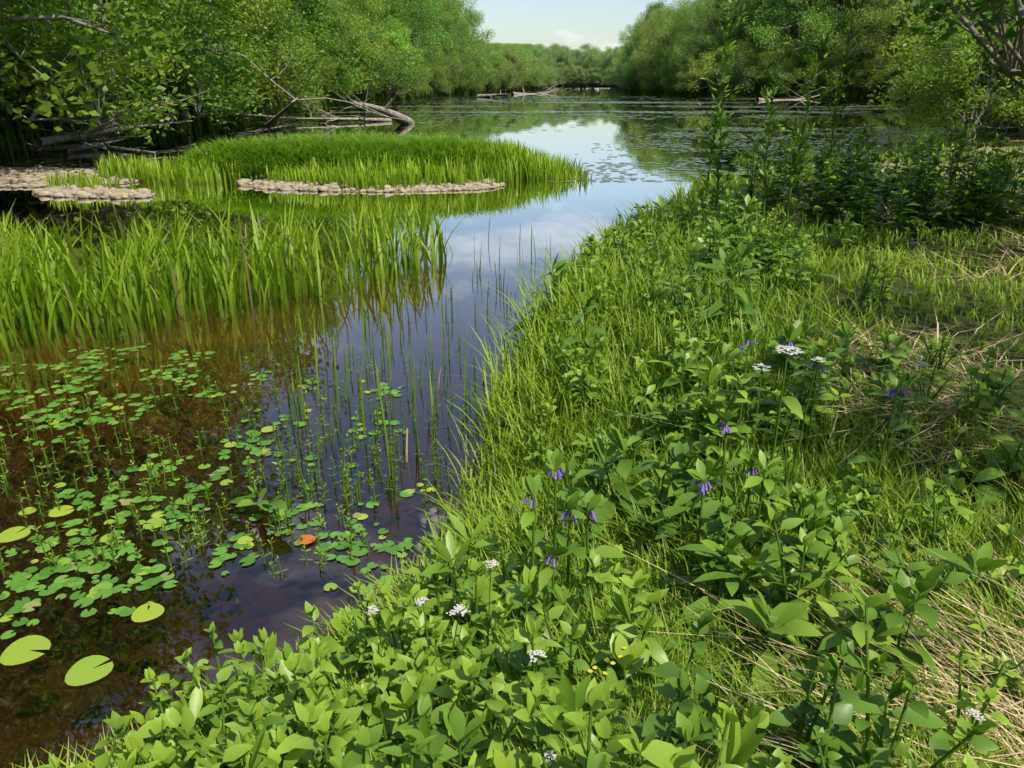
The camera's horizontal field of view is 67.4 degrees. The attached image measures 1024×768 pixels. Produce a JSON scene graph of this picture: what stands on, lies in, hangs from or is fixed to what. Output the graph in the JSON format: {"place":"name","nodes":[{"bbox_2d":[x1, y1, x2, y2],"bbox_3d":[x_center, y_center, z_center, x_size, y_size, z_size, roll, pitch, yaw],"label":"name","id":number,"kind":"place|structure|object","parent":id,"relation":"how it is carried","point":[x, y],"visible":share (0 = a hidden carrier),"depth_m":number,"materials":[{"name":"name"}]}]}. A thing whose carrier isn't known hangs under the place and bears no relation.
{"place":"outdoors","nodes":[
{"label":"outdoors","id":0,"kind":"place"},
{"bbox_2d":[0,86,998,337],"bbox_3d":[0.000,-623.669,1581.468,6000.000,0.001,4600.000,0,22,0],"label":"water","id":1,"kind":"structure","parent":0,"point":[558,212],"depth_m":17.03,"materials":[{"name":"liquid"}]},
{"bbox_2d":[0,343,453,685],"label":"floating leaves","id":2,"kind":"object","parent":1,"relation":"on","point":[83,671],"visible":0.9,"depth_m":4.13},
{"bbox_2d":[0,165,505,198],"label":"stones","id":3,"kind":"object","parent":1,"relation":"in","point":[22,176],"visible":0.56,"depth_m":17.35,"materials":[{"name":"stone"}]},
{"bbox_2d":[0,261,533,578],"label":"shoots","id":4,"kind":"object","parent":1,"relation":"in","point":[277,523],"depth_m":4.85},
{"bbox_2d":[169,129,533,180],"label":"grass","id":5,"kind":"structure","parent":1,"relation":"on","point":[257,155],"depth_m":18.81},
{"bbox_2d":[291,207,550,488],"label":"rushes","id":6,"kind":"object","parent":1,"relation":"in","point":[362,404],"visible":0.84,"depth_m":5.94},
{"bbox_2d":[2,96,986,181],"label":"lily pads","id":7,"kind":"object","parent":1,"relation":"on","point":[599,167],"visible":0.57,"depth_m":35.99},
{"bbox_2d":[0,80,1023,767],"bbox_3d":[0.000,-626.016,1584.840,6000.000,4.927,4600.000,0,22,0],"label":"ground","id":8,"kind":"structure","parent":0,"point":[44,708],"depth_m":5.94,"materials":[{"name":"soil"}]},
{"bbox_2d":[0,0,33,121],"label":"willow shrub","id":9,"kind":"object","parent":8,"relation":"on","point":[3,102],"visible":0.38,"depth_m":20.10,"materials":[{"name":"green plant"}]},
{"bbox_2d":[0,33,35,109],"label":"willow shrub","id":10,"kind":"object","parent":8,"relation":"on","point":[18,94],"visible":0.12,"depth_m":24.11,"materials":[{"name":"green plant"}]},
{"bbox_2d":[0,29,122,138],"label":"tree","id":11,"kind":"object","parent":8,"relation":"on","point":[23,112],"visible":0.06,"depth_m":26.18,"materials":[{"name":"green plant"}]},
{"bbox_2d":[0,0,159,138],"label":"tree","id":12,"kind":"object","parent":8,"relation":"on","point":[104,107],"visible":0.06,"depth_m":25.89,"materials":[{"name":"green plant"}]},
{"bbox_2d":[0,0,176,139],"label":"tree","id":13,"kind":"object","parent":8,"relation":"on","point":[23,67],"visible":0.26,"depth_m":23.83,"materials":[{"name":"green plant"}]},
{"bbox_2d":[0,0,190,145],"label":"tree","id":14,"kind":"object","parent":8,"relation":"on","point":[47,8],"visible":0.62,"depth_m":20.90,"materials":[{"name":"green plant"}]},
{"bbox_2d":[0,0,201,131],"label":"tree","id":15,"kind":"object","parent":8,"relation":"on","point":[47,106],"visible":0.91,"depth_m":18.70,"materials":[{"name":"green plant"}]},
{"bbox_2d":[35,0,224,129],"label":"tree","id":16,"kind":"object","parent":8,"relation":"on","point":[214,24],"visible":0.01,"depth_m":34.60,"materials":[{"name":"green plant"}]},
{"bbox_2d":[18,0,252,122],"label":"tree","id":17,"kind":"object","parent":8,"relation":"on","point":[192,9],"visible":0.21,"depth_m":30.16,"materials":[{"name":"green plant"}]},
{"bbox_2d":[32,0,251,129],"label":"tree","id":18,"kind":"object","parent":8,"relation":"on","point":[195,72],"visible":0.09,"depth_m":31.32,"materials":[{"name":"green plant"}]},
{"bbox_2d":[18,0,280,114],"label":"tree","id":19,"kind":"object","parent":8,"relation":"on","point":[238,57],"visible":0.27,"depth_m":31.02,"materials":[{"name":"green plant"}]},
{"bbox_2d":[111,0,256,122],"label":"tree","id":20,"kind":"object","parent":8,"relation":"on","point":[222,27],"visible":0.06,"depth_m":36.76,"materials":[{"name":"green plant"}]},
{"bbox_2d":[132,0,320,109],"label":"oak tree","id":21,"kind":"object","parent":8,"relation":"on","point":[274,72],"visible":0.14,"depth_m":42.87,"materials":[{"name":"green plant"}]},
{"bbox_2d":[193,0,272,119],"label":"willow shrub","id":22,"kind":"object","parent":8,"relation":"on","point":[252,67],"visible":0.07,"depth_m":39.97,"materials":[{"name":"green plant"}]},
{"bbox_2d":[0,191,467,364],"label":"reed bed","id":23,"kind":"object","parent":8,"relation":"on","point":[24,264],"visible":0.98,"depth_m":8.29,"materials":[{"name":"plant"}]},
{"bbox_2d":[213,0,297,47],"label":"willow tree","id":24,"kind":"object","parent":8,"relation":"on","point":[262,10],"visible":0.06,"depth_m":40.76,"materials":[{"name":"green plant"}]},
{"bbox_2d":[218,0,331,115],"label":"tree","id":25,"kind":"object","parent":8,"relation":"on","point":[271,37],"visible":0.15,"depth_m":45.16,"materials":[{"name":"green plant"}]},
{"bbox_2d":[246,26,320,108],"bbox_3d":[-18.037,-20.956,50.201,9.192,6.937,8.929,5,22,13],"label":"willow shrub","id":26,"kind":"object","parent":8,"relation":"on","point":[285,85],"visible":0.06,"depth_m":51.07,"materials":[{"name":"green plant"}]},
{"bbox_2d":[250,35,325,110],"bbox_3d":[-17.968,-21.839,53.680,7.835,6.087,8.066,-19,29,-40],"label":"willow shrub","id":27,"kind":"object","parent":8,"relation":"on","point":[302,86],"visible":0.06,"depth_m":53.95,"materials":[{"name":"green plant"}]},
{"bbox_2d":[260,25,331,106],"bbox_3d":[-18.023,-24.451,59.549,8.547,6.640,8.799,17,28,37],"label":"willow shrub","id":28,"kind":"object","parent":8,"relation":"on","point":[307,42],"visible":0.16,"depth_m":59.75,"materials":[{"name":"green plant"}]},
{"bbox_2d":[272,0,343,54],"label":"oak tree","id":29,"kind":"object","parent":8,"relation":"on","point":[305,23],"visible":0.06,"depth_m":62.49,"materials":[{"name":"green plant"}]},
{"bbox_2d":[285,0,343,78],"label":"alder tree","id":30,"kind":"object","parent":8,"relation":"on","point":[318,6],"visible":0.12,"depth_m":66.49,"materials":[{"name":"green plant"}]},
{"bbox_2d":[44,135,592,189],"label":"grass","id":31,"kind":"structure","parent":8,"relation":"on","point":[168,172],"depth_m":18.25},
{"bbox_2d":[302,35,337,96],"bbox_3d":[-18.517,-26.770,65.268,8.734,6.591,8.483,-19,28,-39],"label":"willow shrub","id":32,"kind":"object","parent":8,"relation":"on","point":[326,71],"visible":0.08,"depth_m":64.92,"materials":[{"name":"green plant"}]},
{"bbox_2d":[300,0,364,60],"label":"willow tree","id":33,"kind":"object","parent":8,"relation":"on","point":[344,6],"visible":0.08,"depth_m":68.51,"materials":[{"name":"green plant"}]},
{"bbox_2d":[298,3,371,93],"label":"willow shrub","id":34,"kind":"object","parent":8,"relation":"on","point":[346,52],"visible":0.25,"depth_m":69.05,"materials":[{"name":"green plant"}]},
{"bbox_2d":[315,40,356,98],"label":"willow shrub","id":35,"kind":"object","parent":8,"relation":"on","point":[349,77],"visible":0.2,"depth_m":68.49,"materials":[{"name":"green plant"}]},
{"bbox_2d":[314,3,384,94],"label":"willow shrub","id":36,"kind":"object","parent":8,"relation":"on","point":[374,54],"visible":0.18,"depth_m":72.70,"materials":[{"name":"green plant"}]},
{"bbox_2d":[325,0,392,59],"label":"willow tree","id":37,"kind":"object","parent":8,"relation":"on","point":[370,5],"visible":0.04,"depth_m":80.43,"materials":[{"name":"green plant"}]},
{"bbox_2d":[345,21,394,98],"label":"willow shrub","id":38,"kind":"object","parent":8,"relation":"on","point":[376,70],"visible":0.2,"depth_m":75.95,"materials":[{"name":"green plant"}]},
{"bbox_2d":[346,1,400,58],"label":"willow tree","id":39,"kind":"object","parent":8,"relation":"on","point":[379,28],"visible":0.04,"depth_m":83.75,"materials":[{"name":"green plant"}]},
{"bbox_2d":[368,27,422,98],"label":"willow shrub","id":40,"kind":"object","parent":8,"relation":"on","point":[399,66],"visible":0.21,"depth_m":81.88,"materials":[{"name":"green plant"}]},
{"bbox_2d":[372,0,420,62],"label":"willow tree","id":41,"kind":"object","parent":8,"relation":"on","point":[400,9],"visible":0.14,"depth_m":95.84,"materials":[{"name":"green plant"}]},
{"bbox_2d":[374,0,422,63],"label":"willow tree","id":42,"kind":"object","parent":8,"relation":"on","point":[402,19],"visible":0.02,"depth_m":99.79,"materials":[{"name":"green plant"}]},
{"bbox_2d":[382,18,426,94],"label":"willow shrub","id":43,"kind":"object","parent":8,"relation":"on","point":[393,37],"visible":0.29,"depth_m":89.29,"materials":[{"name":"green plant"}]},
{"bbox_2d":[380,0,436,64],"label":"tree","id":44,"kind":"object","parent":8,"relation":"on","point":[416,44],"visible":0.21,"depth_m":102.43,"materials":[{"name":"green plant"}]},
{"bbox_2d":[405,0,450,73],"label":"willow tree","id":45,"kind":"object","parent":8,"relation":"on","point":[428,35],"visible":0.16,"depth_m":110.16,"materials":[{"name":"green plant"}]},
{"bbox_2d":[420,49,443,92],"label":"willow shrub","id":46,"kind":"object","parent":8,"relation":"on","point":[433,75],"visible":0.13,"depth_m":110.16,"materials":[{"name":"green plant"}]},
{"bbox_2d":[417,0,452,47],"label":"alder tree","id":47,"kind":"object","parent":8,"relation":"on","point":[441,33],"visible":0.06,"depth_m":118.66,"materials":[{"name":"green plant"}]},
{"bbox_2d":[356,463,513,619],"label":"water","id":48,"kind":"structure","parent":8,"relation":"on","point":[423,521],"depth_m":4.48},
{"bbox_2d":[425,50,454,93],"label":"willow shrub","id":49,"kind":"object","parent":8,"relation":"on","point":[444,76],"visible":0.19,"depth_m":112.00,"materials":[{"name":"green plant"}]},
{"bbox_2d":[435,38,468,87],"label":"willow shrub","id":50,"kind":"object","parent":8,"relation":"on","point":[456,59],"visible":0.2,"depth_m":120.65,"materials":[{"name":"green plant"}]},
{"bbox_2d":[426,0,487,89],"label":"tree","id":51,"kind":"object","parent":8,"relation":"on","point":[462,25],"visible":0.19,"depth_m":127.09,"materials":[{"name":"green plant"}]},
{"bbox_2d":[444,43,484,90],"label":"willow shrub","id":52,"kind":"object","parent":8,"relation":"on","point":[471,71],"visible":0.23,"depth_m":127.81,"materials":[{"name":"green plant"}]},
{"bbox_2d":[439,0,498,88],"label":"tree","id":53,"kind":"object","parent":8,"relation":"on","point":[459,5],"visible":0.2,"depth_m":136.10,"materials":[{"name":"green plant"}]},
{"bbox_2d":[457,2,496,54],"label":"willow tree","id":54,"kind":"object","parent":8,"relation":"on","point":[477,16],"visible":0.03,"depth_m":157.73,"materials":[{"name":"green plant"}]},
{"bbox_2d":[12,0,970,156],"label":"dead wood","id":55,"kind":"object","parent":8,"relation":"on","point":[73,137],"visible":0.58,"depth_m":29.37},
{"bbox_2d":[483,49,522,87],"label":"willow shrub","id":56,"kind":"object","parent":8,"relation":"on","point":[508,73],"visible":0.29,"depth_m":160.57,"materials":[{"name":"green plant"}]},
{"bbox_2d":[0,84,1022,160],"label":"riverbank","id":57,"kind":"structure","parent":8,"relation":"on","point":[9,131],"depth_m":52.66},
{"bbox_2d":[629,0,669,51],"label":"alder tree","id":58,"kind":"object","parent":57,"relation":"on","point":[659,5],"visible":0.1,"depth_m":184.41,"materials":[{"name":"green plant"}]},
{"bbox_2d":[500,50,526,85],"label":"willow shrub","id":59,"kind":"object","parent":8,"relation":"on","point":[519,67],"visible":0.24,"depth_m":174.16,"materials":[{"name":"green plant"}]},
{"bbox_2d":[4,140,1023,767],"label":"bank grass","id":60,"kind":"structure","parent":8,"relation":"on","point":[536,358],"depth_m":3.63,"materials":[{"name":"plant"}]},
{"bbox_2d":[36,161,1023,767],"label":"herb","id":61,"kind":"object","parent":8,"relation":"on","point":[352,739],"depth_m":2.34,"materials":[{"name":"plant"}]},
{"bbox_2d":[70,164,1023,767],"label":"leafy plants","id":62,"kind":"object","parent":8,"relation":"on","point":[740,748],"depth_m":2.64,"materials":[{"name":"plant"}]},
{"bbox_2d":[254,338,906,566],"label":"purple flowers","id":63,"kind":"object","parent":62,"relation":"on","point":[892,393],"visible":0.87,"depth_m":2.84,"materials":[{"name":"purple plant"}]},
{"bbox_2d":[549,43,574,84],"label":"willow tree","id":64,"kind":"object","parent":8,"relation":"on","point":[566,58],"visible":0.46,"depth_m":301.98,"materials":[{"name":"green plant"}]},
{"bbox_2d":[572,43,602,83],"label":"tree","id":65,"kind":"object","parent":8,"relation":"on","point":[578,55],"visible":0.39,"depth_m":314.80,"materials":[{"name":"green plant"}]},
{"bbox_2d":[578,46,610,83],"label":"tree","id":66,"kind":"object","parent":8,"relation":"on","point":[589,59],"visible":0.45,"depth_m":309.53,"materials":[{"name":"green plant"}]},
{"bbox_2d":[598,47,614,78],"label":"willow tree","id":67,"kind":"object","parent":8,"relation":"on","point":[602,65],"visible":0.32,"depth_m":303.60,"materials":[{"name":"green plant"}]},
{"bbox_2d":[256,293,978,767],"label":"flower stalks","id":68,"kind":"object","parent":8,"relation":"on","point":[702,483],"visible":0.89,"depth_m":3.06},
{"bbox_2d":[316,291,985,765],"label":"umbel flowers","id":69,"kind":"object","parent":68,"relation":"attached to","point":[542,653],"visible":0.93,"depth_m":2.26,"materials":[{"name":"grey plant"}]},
{"bbox_2d":[614,56,644,88],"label":"willow shrub","id":70,"kind":"object","parent":8,"relation":"on","point":[627,73],"visible":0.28,"depth_m":177.74,"materials":[{"name":"green plant"}]},
{"bbox_2d":[617,15,645,66],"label":"willow tree","id":71,"kind":"object","parent":8,"relation":"on","point":[626,38],"visible":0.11,"depth_m":195.52,"materials":[{"name":"green plant"}]},
{"bbox_2d":[625,8,674,78],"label":"willow tree","id":72,"kind":"object","parent":8,"relation":"on","point":[649,26],"visible":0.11,"depth_m":168.90,"materials":[{"name":"green plant"}]},
{"bbox_2d":[637,48,683,89],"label":"willow shrub","id":73,"kind":"object","parent":8,"relation":"on","point":[651,73],"visible":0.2,"depth_m":154.12,"materials":[{"name":"green plant"}]},
{"bbox_2d":[630,0,706,75],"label":"willow tree","id":74,"kind":"object","parent":8,"relation":"on","point":[658,15],"visible":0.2,"depth_m":150.32,"materials":[{"name":"green plant"}]},
{"bbox_2d":[654,46,682,87],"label":"willow shrub","id":75,"kind":"object","parent":8,"relation":"on","point":[665,80],"visible":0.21,"depth_m":145.10,"materials":[{"name":"green plant"}]},
{"bbox_2d":[657,0,713,73],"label":"willow tree","id":76,"kind":"object","parent":8,"relation":"on","point":[686,15],"visible":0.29,"depth_m":139.72,"materials":[{"name":"green plant"}]},
{"bbox_2d":[678,40,721,90],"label":"willow shrub","id":77,"kind":"object","parent":8,"relation":"on","point":[698,52],"visible":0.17,"depth_m":130.67,"materials":[{"name":"green plant"}]},
{"bbox_2d":[673,45,732,92],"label":"willow shrub","id":78,"kind":"object","parent":8,"relation":"on","point":[687,76],"visible":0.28,"depth_m":129.48,"materials":[{"name":"green plant"}]},
{"bbox_2d":[673,0,755,89],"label":"oak tree","id":79,"kind":"object","parent":8,"relation":"on","point":[702,36],"visible":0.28,"depth_m":127.84,"materials":[{"name":"green plant"}]},
{"bbox_2d":[684,35,761,90],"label":"willow shrub","id":80,"kind":"object","parent":8,"relation":"on","point":[701,73],"visible":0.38,"depth_m":124.59,"materials":[{"name":"green plant"}]},
{"bbox_2d":[709,0,769,64],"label":"oak tree","id":81,"kind":"object","parent":8,"relation":"on","point":[739,7],"visible":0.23,"depth_m":123.39,"materials":[{"name":"green plant"}]},
{"bbox_2d":[724,35,789,93],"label":"willow shrub","id":82,"kind":"object","parent":8,"relation":"on","point":[741,55],"visible":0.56,"depth_m":115.34,"materials":[{"name":"green plant"}]},
{"bbox_2d":[509,190,1023,767],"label":"straw litter","id":83,"kind":"object","parent":8,"relation":"on","point":[965,670],"visible":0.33,"depth_m":2.33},
{"bbox_2d":[731,42,805,91],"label":"willow shrub","id":84,"kind":"object","parent":8,"relation":"on","point":[770,55],"visible":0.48,"depth_m":113.80,"materials":[{"name":"green plant"}]},
{"bbox_2d":[744,0,793,54],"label":"alder tree","id":85,"kind":"object","parent":8,"relation":"on","point":[756,4],"visible":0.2,"depth_m":119.53,"materials":[{"name":"green plant"}]},
{"bbox_2d":[754,47,805,91],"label":"willow shrub","id":86,"kind":"object","parent":8,"relation":"on","point":[769,84],"visible":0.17,"depth_m":113.72,"materials":[{"name":"green plant"}]},
{"bbox_2d":[689,0,874,234],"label":"sapling","id":87,"kind":"object","parent":8,"relation":"on","point":[717,115],"depth_m":8.26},
{"bbox_2d":[768,46,825,91],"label":"willow shrub","id":88,"kind":"object","parent":8,"relation":"on","point":[808,57],"visible":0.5,"depth_m":111.27,"materials":[{"name":"green plant"}]},
{"bbox_2d":[751,0,844,84],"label":"oak tree","id":89,"kind":"object","parent":8,"relation":"on","point":[781,2],"visible":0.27,"depth_m":113.51,"materials":[{"name":"green plant"}]},
{"bbox_2d":[745,0,870,89],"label":"oak tree","id":90,"kind":"object","parent":8,"relation":"on","point":[764,34],"visible":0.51,"depth_m":110.15,"materials":[{"name":"green plant"}]},
{"bbox_2d":[782,53,843,91],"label":"willow shrub","id":91,"kind":"object","parent":8,"relation":"on","point":[803,66],"visible":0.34,"depth_m":111.83,"materials":[{"name":"green plant"}]},
{"bbox_2d":[771,0,868,83],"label":"oak tree","id":92,"kind":"object","parent":8,"relation":"on","point":[793,37],"visible":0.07,"depth_m":114.02,"materials":[{"name":"green plant"}]},
{"bbox_2d":[811,56,869,92],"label":"willow shrub","id":93,"kind":"object","parent":8,"relation":"on","point":[824,83],"visible":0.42,"depth_m":109.86,"materials":[{"name":"green plant"}]},
{"bbox_2d":[822,55,884,96],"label":"willow shrub","id":94,"kind":"object","parent":8,"relation":"on","point":[856,67],"visible":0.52,"depth_m":107.55,"materials":[{"name":"green plant"}]},
{"bbox_2d":[796,0,913,90],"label":"oak tree","id":95,"kind":"object","parent":8,"relation":"on","point":[870,16],"visible":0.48,"depth_m":106.76,"materials":[{"name":"green plant"}]},
{"bbox_2d":[846,43,910,93],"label":"willow shrub","id":96,"kind":"object","parent":8,"relation":"on","point":[867,72],"visible":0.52,"depth_m":106.05,"materials":[{"name":"green plant"}]},
{"bbox_2d":[823,0,934,73],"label":"willow tree","id":97,"kind":"object","parent":8,"relation":"on","point":[882,15],"visible":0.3,"depth_m":105.27,"materials":[{"name":"green plant"}]},
{"bbox_2d":[737,119,1023,237],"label":"undergrowth","id":98,"kind":"object","parent":8,"relation":"on","point":[856,181],"depth_m":8.03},
{"bbox_2d":[872,55,913,96],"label":"willow shrub","id":99,"kind":"object","parent":8,"relation":"on","point":[886,69],"visible":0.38,"depth_m":104.85,"materials":[{"name":"green plant"}]},
{"bbox_2d":[878,31,927,91],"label":"willow shrub","id":100,"kind":"object","parent":8,"relation":"on","point":[905,65],"visible":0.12,"depth_m":104.00,"materials":[{"name":"green plant"}]},
{"bbox_2d":[867,0,976,125],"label":"tree","id":101,"kind":"object","parent":8,"relation":"on","point":[905,54],"visible":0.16,"depth_m":31.75,"materials":[{"name":"green plant"}]},
{"bbox_2d":[893,0,961,115],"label":"tree","id":102,"kind":"object","parent":8,"relation":"on","point":[913,92],"visible":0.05,"depth_m":40.62,"materials":[{"name":"green plant"}]},
{"bbox_2d":[899,12,1023,143],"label":"bank tree","id":103,"kind":"object","parent":8,"relation":"on","point":[934,85],"visible":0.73,"depth_m":22.65,"materials":[{"name":"green plant"}]},
{"bbox_2d":[902,0,1023,222],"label":"tree","id":104,"kind":"object","parent":8,"relation":"on","point":[1010,61],"visible":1,"depth_m":7.48,"materials":[{"name":"green plant"}]},
{"bbox_2d":[904,0,1023,137],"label":"tree","id":105,"kind":"object","parent":8,"relation":"on","point":[1005,133],"visible":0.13,"depth_m":25.18,"materials":[{"name":"green plant"}]},
{"bbox_2d":[920,2,1022,129],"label":"tree","id":106,"kind":"object","parent":8,"relation":"on","point":[937,43],"depth_m":28.70,"materials":[{"name":"green plant"}]},
{"bbox_2d":[453,0,697,53],"label":"sky","id":107,"kind":"structure","parent":0,"point":[573,24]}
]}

